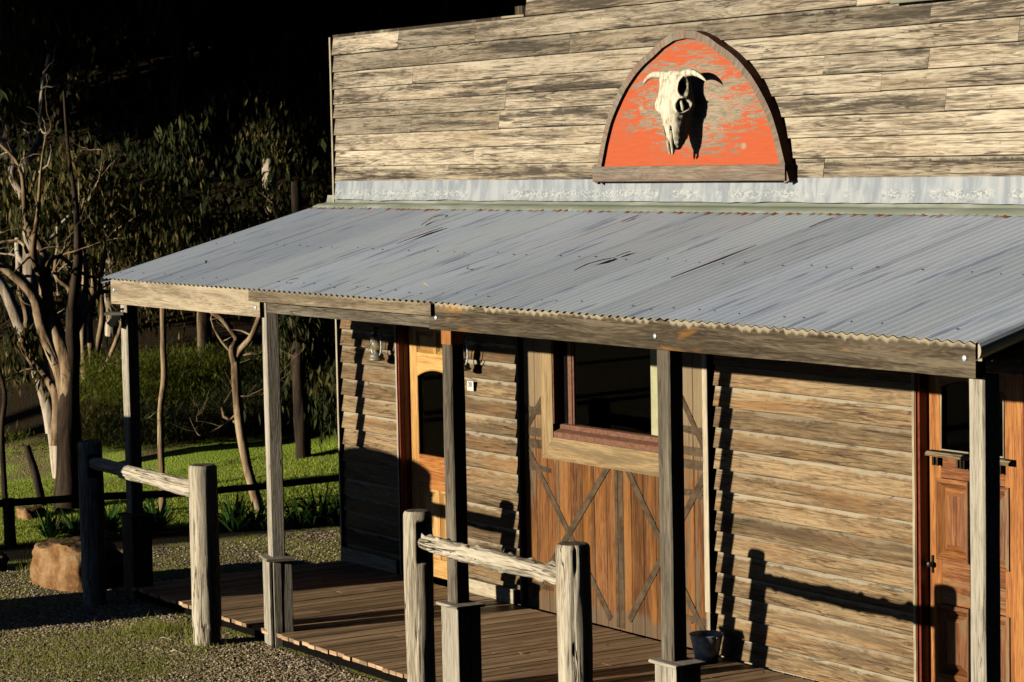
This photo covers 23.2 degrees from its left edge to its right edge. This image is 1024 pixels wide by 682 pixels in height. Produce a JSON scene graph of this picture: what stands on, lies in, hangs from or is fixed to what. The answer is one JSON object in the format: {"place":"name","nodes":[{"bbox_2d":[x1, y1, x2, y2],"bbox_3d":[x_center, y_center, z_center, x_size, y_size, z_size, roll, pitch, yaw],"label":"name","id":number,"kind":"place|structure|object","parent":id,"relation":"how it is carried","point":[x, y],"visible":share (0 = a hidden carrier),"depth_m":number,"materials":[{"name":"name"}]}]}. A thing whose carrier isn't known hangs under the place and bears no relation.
{"place":"outdoors","nodes":[
{"label":"outdoors","id":0,"kind":"place"},
{"bbox_2d":[56,520,67,534],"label":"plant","id":1,"kind":"object","parent":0,"point":[61,525],"visible":0.23,"depth_m":26.60,"materials":[{"name":"green plant"}]},
{"bbox_2d":[0,445,338,546],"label":"lawn","id":2,"kind":"structure","parent":0,"point":[169,525],"depth_m":29.19,"materials":[{"name":"green plant"}]},
{"bbox_2d":[0,529,378,681],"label":"gravel","id":3,"kind":"structure","parent":0,"point":[300,672],"depth_m":20.30,"materials":[{"name":"grey gravel"}]},
{"bbox_2d":[0,0,525,681],"bbox_3d":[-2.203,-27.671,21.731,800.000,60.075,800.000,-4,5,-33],"label":"ground","id":4,"kind":"structure","parent":0,"point":[24,414],"depth_m":35.55,"materials":[{"name":"green plant"}]},
{"bbox_2d":[0,367,7,524],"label":"sapling","id":5,"kind":"object","parent":4,"relation":"on","point":[4,490],"visible":0.72,"depth_m":26.98,"materials":[{"name":"brown plant"}]},
{"bbox_2d":[0,551,9,570],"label":"rock","id":6,"kind":"object","parent":4,"relation":"on","point":[4,559],"visible":0.98,"depth_m":24.29,"materials":[{"name":"black stone"}]},
{"bbox_2d":[5,420,48,455],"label":"shrub","id":7,"kind":"object","parent":4,"relation":"on","point":[11,434],"visible":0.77,"depth_m":31.86,"materials":[{"name":"green plant"}]},
{"bbox_2d":[16,505,45,520],"bbox_3d":[-5.362,1.933,27.802,0.294,0.187,0.345,-4,5,-33],"label":"rock","id":8,"kind":"object","parent":4,"relation":"on","point":[25,512],"visible":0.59,"depth_m":27.68,"materials":[{"name":"brown stone"}]},
{"bbox_2d":[24,445,46,507],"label":"sapling","id":9,"kind":"object","parent":4,"relation":"on","point":[36,479],"visible":0.8,"depth_m":28.46,"materials":[{"name":"brown plant"}]},
{"bbox_2d":[1,234,98,329],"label":"gum tree","id":10,"kind":"object","parent":4,"relation":"on","point":[58,290],"visible":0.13,"depth_m":37.43,"materials":[{"name":"green plant"}]},
{"bbox_2d":[29,505,76,538],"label":"strap leaf plant","id":11,"kind":"object","parent":4,"relation":"on","point":[51,531],"visible":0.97,"depth_m":26.29,"materials":[{"name":"green plant"}]},
{"bbox_2d":[0,0,114,176],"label":"forest gum","id":12,"kind":"object","parent":4,"relation":"on","point":[8,19],"visible":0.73,"depth_m":39.64,"materials":[{"name":"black plant"}]},
{"bbox_2d":[0,184,118,313],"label":"gum tree","id":13,"kind":"object","parent":4,"relation":"on","point":[13,257],"visible":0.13,"depth_m":37.92,"materials":[{"name":"green plant"}]},
{"bbox_2d":[0,19,123,478],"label":"gum tree","id":14,"kind":"object","parent":4,"relation":"on","point":[30,105],"visible":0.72,"depth_m":30.61,"materials":[{"name":"beige plant"}]},
{"bbox_2d":[0,0,130,130],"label":"forest gum","id":15,"kind":"object","parent":4,"relation":"on","point":[56,107],"visible":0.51,"depth_m":40.66,"materials":[{"name":"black plant"}]},
{"bbox_2d":[30,506,108,537],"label":"strap leaf plant","id":16,"kind":"object","parent":4,"relation":"on","point":[74,522],"visible":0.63,"depth_m":26.38,"materials":[{"name":"green plant"}]},
{"bbox_2d":[30,536,123,591],"bbox_3d":[-4.057,2.087,23.400,0.762,0.470,0.846,-4,5,-33],"label":"rock","id":17,"kind":"object","parent":4,"relation":"on","point":[55,564],"visible":0.71,"depth_m":23.16,"materials":[{"name":"brown stone"}]},
{"bbox_2d":[0,64,158,511],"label":"gum tree","id":18,"kind":"object","parent":4,"relation":"on","point":[61,346],"visible":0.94,"depth_m":28.21,"materials":[{"name":"brown plant"}]},
{"bbox_2d":[45,387,124,450],"bbox_3d":[-5.301,1.030,31.709,1.306,0.921,1.187,-4,5,-33],"label":"shrub","id":19,"kind":"object","parent":4,"relation":"on","point":[88,420],"visible":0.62,"depth_m":31.55,"materials":[{"name":"green plant"}]},
{"bbox_2d":[0,137,198,335],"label":"gum tree","id":20,"kind":"object","parent":4,"relation":"on","point":[146,240],"visible":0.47,"depth_m":35.60,"materials":[{"name":"green plant"}]},
{"bbox_2d":[38,124,185,378],"bbox_3d":[-5.595,-0.760,34.986,2.220,4.717,2.492,-4,5,-33],"label":"gum tree","id":21,"kind":"object","parent":4,"relation":"on","point":[86,334],"visible":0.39,"depth_m":34.63,"materials":[{"name":"green plant"}]},
{"bbox_2d":[105,501,126,531],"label":"strap leaf plant","id":22,"kind":"object","parent":4,"relation":"on","point":[113,521],"visible":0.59,"depth_m":26.68,"materials":[{"name":"green plant"}]},
{"bbox_2d":[79,345,182,433],"bbox_3d":[-5.095,0.593,32.561,1.834,1.200,1.775,-1,4,-1],"label":"shrub","id":23,"kind":"object","parent":4,"relation":"on","point":[108,390],"visible":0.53,"depth_m":32.36,"materials":[{"name":"green plant"}]},
{"bbox_2d":[106,504,156,532],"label":"strap leaf plant","id":24,"kind":"object","parent":4,"relation":"on","point":[126,511],"visible":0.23,"depth_m":26.81,"materials":[{"name":"green plant"}]},
{"bbox_2d":[81,391,201,451],"bbox_3d":[-4.899,1.039,31.797,1.601,0.731,1.734,-4,5,-33],"label":"shrub","id":25,"kind":"object","parent":4,"relation":"on","point":[112,419],"visible":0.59,"depth_m":31.43,"materials":[{"name":"green plant"}]},
{"bbox_2d":[89,246,193,324],"bbox_3d":[-5.657,0.158,36.490,1.627,3.438,1.898,-4,5,-33],"label":"gum tree","id":26,"kind":"object","parent":4,"relation":"on","point":[169,311],"visible":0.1,"depth_m":36.24,"materials":[{"name":"green plant"}]},
{"bbox_2d":[78,439,221,646],"bbox_3d":[-3.126,1.683,21.307,0.246,1.484,2.532,-4,5,-33],"label":"hitching rail","id":27,"kind":"object","parent":4,"relation":"on","point":[198,486],"visible":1,"depth_m":20.50,"materials":[{"name":"beige wood"}]},
{"bbox_2d":[121,497,188,530],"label":"strap leaf plant","id":28,"kind":"object","parent":4,"relation":"on","point":[160,520],"visible":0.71,"depth_m":26.76,"materials":[{"name":"green plant"}]},
{"bbox_2d":[88,112,228,511],"bbox_3d":[-3.827,-0.284,28.036,1.132,4.614,1.643,0,4,20],"label":"gum tree","id":29,"kind":"object","parent":4,"relation":"on","point":[170,147],"visible":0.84,"depth_m":27.88,"materials":[{"name":"beige plant"}]},
{"bbox_2d":[0,475,338,546],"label":"post and rail fence","id":30,"kind":"object","parent":4,"relation":"on","point":[7,505],"visible":0.34,"depth_m":26.11,"materials":[{"name":"brown wood"}]},
{"bbox_2d":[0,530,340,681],"bbox_3d":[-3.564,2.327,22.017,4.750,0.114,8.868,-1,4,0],"label":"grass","id":31,"kind":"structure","parent":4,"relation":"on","point":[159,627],"depth_m":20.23,"materials":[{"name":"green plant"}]},
{"bbox_2d":[93,0,256,167],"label":"forest gum","id":32,"kind":"object","parent":4,"relation":"on","point":[177,16],"visible":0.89,"depth_m":39.63,"materials":[{"name":"black plant"}]},
{"bbox_2d":[110,338,251,409],"bbox_3d":[-4.317,0.487,32.932,2.044,1.106,1.910,-4,5,-33],"label":"shrub","id":33,"kind":"object","parent":4,"relation":"on","point":[186,390],"visible":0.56,"depth_m":32.69,"materials":[{"name":"green plant"}]},
{"bbox_2d":[122,173,268,374],"bbox_3d":[-3.943,-0.363,33.803,2.338,3.980,2.384,1,5,23],"label":"gum tree","id":34,"kind":"object","parent":4,"relation":"on","point":[205,228],"visible":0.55,"depth_m":33.76,"materials":[{"name":"green plant"}]},
{"bbox_2d":[140,381,261,447],"bbox_3d":[-4.090,0.939,31.927,1.941,0.784,1.624,-1,4,7],"label":"shrub","id":35,"kind":"object","parent":4,"relation":"on","point":[206,418],"visible":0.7,"depth_m":31.58,"materials":[{"name":"green plant"}]},
{"bbox_2d":[114,190,299,511],"bbox_3d":[-3.333,0.182,27.738,2.103,3.711,1.468,-4,5,-33],"label":"gum tree","id":36,"kind":"object","parent":4,"relation":"on","point":[238,415],"visible":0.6,"depth_m":27.96,"materials":[{"name":"beige plant"}]},
{"bbox_2d":[155,335,282,400],"bbox_3d":[-3.950,0.348,33.578,1.906,0.874,1.860,-4,5,-33],"label":"shrub","id":37,"kind":"object","parent":4,"relation":"on","point":[244,358],"visible":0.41,"depth_m":33.30,"materials":[{"name":"green plant"}]},
{"bbox_2d":[218,492,267,531],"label":"strap leaf plant","id":38,"kind":"object","parent":4,"relation":"on","point":[235,519],"visible":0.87,"depth_m":26.47,"materials":[{"name":"green plant"}]},
{"bbox_2d":[196,365,293,438],"bbox_3d":[-3.220,0.779,32.295,1.827,0.951,1.661,-4,5,-33],"label":"shrub","id":39,"kind":"object","parent":4,"relation":"on","point":[254,399],"visible":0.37,"depth_m":32.06,"materials":[{"name":"green plant"}]},
{"bbox_2d":[220,494,287,529],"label":"strap leaf plant","id":40,"kind":"object","parent":4,"relation":"on","point":[257,522],"visible":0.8,"depth_m":26.62,"materials":[{"name":"green plant"}]},
{"bbox_2d":[176,74,331,234],"bbox_3d":[-3.550,-1.171,37.633,2.998,5.726,3.348,-4,5,-33],"label":"gum tree","id":41,"kind":"object","parent":4,"relation":"on","point":[268,165],"visible":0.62,"depth_m":37.67,"materials":[{"name":"green plant"}]},
{"bbox_2d":[0,0,525,339],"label":"undergrowth","id":42,"kind":"object","parent":4,"relation":"on","point":[267,79],"visible":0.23,"depth_m":40.35,"materials":[{"name":"green plant"}]},
{"bbox_2d":[225,181,337,458],"bbox_3d":[-2.426,-0.092,31.243,2.277,3.825,1.969,-4,5,-33],"label":"gum tree","id":43,"kind":"object","parent":4,"relation":"on","point":[304,327],"visible":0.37,"depth_m":30.93,"materials":[{"name":"green plant"}]},
{"bbox_2d":[279,322,336,434],"bbox_3d":[-2.527,0.657,31.201,1.112,2.436,1.642,-4,5,-33],"label":"gum tree","id":44,"kind":"object","parent":4,"relation":"on","point":[326,377],"visible":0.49,"depth_m":30.92,"materials":[{"name":"green plant"}]},
{"bbox_2d":[284,496,333,526],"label":"strap leaf plant","id":45,"kind":"object","parent":4,"relation":"on","point":[295,519],"visible":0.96,"depth_m":26.72,"materials":[{"name":"green plant"}]},
{"bbox_2d":[284,476,338,524],"bbox_3d":[-2.108,1.723,26.990,1.030,0.515,0.871,-4,5,-33],"label":"strap leaf plant","id":46,"kind":"object","parent":4,"relation":"on","point":[318,519],"visible":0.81,"depth_m":26.90,"materials":[{"name":"green plant"}]},
{"bbox_2d":[318,490,339,522],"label":"strap leaf plant","id":47,"kind":"object","parent":4,"relation":"on","point":[336,511],"visible":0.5,"depth_m":27.05,"materials":[{"name":"green plant"}]},
{"bbox_2d":[403,509,592,681],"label":"hitching rail","id":48,"kind":"object","parent":4,"relation":"on","point":[567,572],"visible":1,"depth_m":16.49,"materials":[{"name":"beige wood"}]},
{"bbox_2d":[101,0,1023,681],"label":"timber building","id":49,"kind":"structure","parent":4,"relation":"on","point":[819,476],"depth_m":18.43,"materials":[{"name":"wood"}]},
{"bbox_2d":[104,308,123,326],"bbox_3d":[-3.589,-0.213,22.506,0.170,0.172,0.160,-1,4,-3],"label":"floodlight","id":50,"kind":"object","parent":49,"relation":"attached to","point":[114,320],"visible":1,"depth_m":22.43,"materials":[{"name":"black plastic"}]},
{"bbox_2d":[368,323,384,360],"bbox_3d":[-1.231,-0.034,22.892,0.178,0.426,0.197,0,4,17],"label":"lantern","id":51,"kind":"object","parent":49,"relation":"attached to","point":[375,342],"visible":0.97,"depth_m":22.84,"materials":[{"name":"silver glass"}]},
{"bbox_2d":[397,227,442,243],"bbox_3d":[-0.758,-0.870,20.532,0.450,0.124,0.044,-4,5,-37],"label":"bark strip","id":52,"kind":"object","parent":49,"relation":"on","point":[420,234],"visible":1,"depth_m":20.53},
{"bbox_2d":[408,326,446,579],"bbox_3d":[-0.662,0.999,22.540,0.050,2.310,0.940,-4,5,-33],"label":"door","id":53,"kind":"structure","parent":49,"relation":"in","point":[428,471],"depth_m":22.69,"materials":[{"name":"orange wood"}]},
{"bbox_2d":[464,333,470,370],"bbox_3d":[-0.418,0.040,21.627,0.178,0.426,0.197,0,4,17],"label":"lantern","id":54,"kind":"object","parent":49,"relation":"attached to","point":[467,367],"visible":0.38,"depth_m":21.57,"materials":[{"name":"silver glass"}]},
{"bbox_2d":[467,381,473,390],"bbox_3d":[-0.363,0.392,21.747,0.008,0.085,0.105,-4,5,-33],"label":"number plate","id":55,"kind":"object","parent":49,"relation":"attached to","point":[470,385],"visible":1,"depth_m":21.74,"materials":[{"name":"grey"}]},
{"bbox_2d":[501,14,524,18],"bbox_3d":[0.022,-2.721,20.890,0.047,0.019,0.345,-4,5,-33],"label":"timber offcut","id":56,"kind":"object","parent":49,"relation":"on","point":[513,16],"visible":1,"depth_m":20.87,"materials":[{"name":"beige wood"}]},
{"bbox_2d":[515,6,525,14],"bbox_3d":[0.079,-2.761,20.803,0.052,0.070,0.122,-4,5,-33],"label":"timber offcut","id":57,"kind":"object","parent":49,"relation":"on","point":[519,10],"visible":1,"depth_m":20.78,"materials":[{"name":"brown wood"}]},
{"bbox_2d":[575,258,610,269],"bbox_3d":[0.572,-0.542,17.542,0.292,0.081,0.047,-2,4,-15],"label":"bark strip","id":58,"kind":"object","parent":49,"relation":"on","point":[592,262],"visible":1,"depth_m":17.53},
{"bbox_2d":[540,339,658,476],"bbox_3d":[0.810,0.254,20.082,0.134,1.544,1.918,-4,5,-33],"label":"window","id":59,"kind":"structure","parent":49,"relation":"in","point":[633,452],"depth_m":20.60,"materials":[{"name":"beige wood"}]},
{"bbox_2d":[516,337,717,647],"bbox_3d":[0.831,0.910,20.055,0.100,2.850,2.730,-4,5,-33],"label":"barn door","id":60,"kind":"structure","parent":49,"relation":"in","point":[616,512],"depth_m":20.16,"materials":[{"name":"wood"}]},
{"bbox_2d":[650,349,657,435],"bbox_3d":[1.204,1.062,20.147,0.053,2.480,0.187,-4,5,-33],"label":"interior post","id":61,"kind":"object","parent":49,"relation":"on","point":[654,393],"visible":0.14,"depth_m":20.12,"materials":[{"name":"beige paint"}]},
{"bbox_2d":[592,30,796,183],"bbox_3d":[1.329,-1.765,18.815,0.096,1.154,2.470,-4,5,-33],"label":"arched sign","id":62,"kind":"object","parent":49,"relation":"attached to","point":[737,132],"visible":1,"depth_m":18.66,"materials":[{"name":"red paint"}]},
{"bbox_2d":[643,69,705,154],"bbox_3d":[1.224,-1.719,18.738,0.244,0.636,0.804,-4,5,-33],"label":"cow skull","id":63,"kind":"object","parent":62,"relation":"hanging from","point":[674,104],"visible":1,"depth_m":18.62},
{"bbox_2d":[689,630,723,663],"bbox_3d":[1.464,2.302,18.731,0.265,0.212,0.261,-4,5,-33],"label":"metal bucket","id":64,"kind":"object","parent":49,"relation":"on","point":[706,645],"visible":0.94,"depth_m":18.65,"materials":[{"name":"metal"}]},
{"bbox_2d":[890,0,930,3],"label":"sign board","id":65,"kind":"object","parent":49,"relation":"attached to","point":[898,1],"visible":1,"depth_m":16.72,"materials":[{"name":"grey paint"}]},
{"bbox_2d":[925,374,1017,681],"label":"door","id":66,"kind":"structure","parent":49,"relation":"in","point":[949,500],"depth_m":16.79,"materials":[{"name":"brown wood"}]}
]}

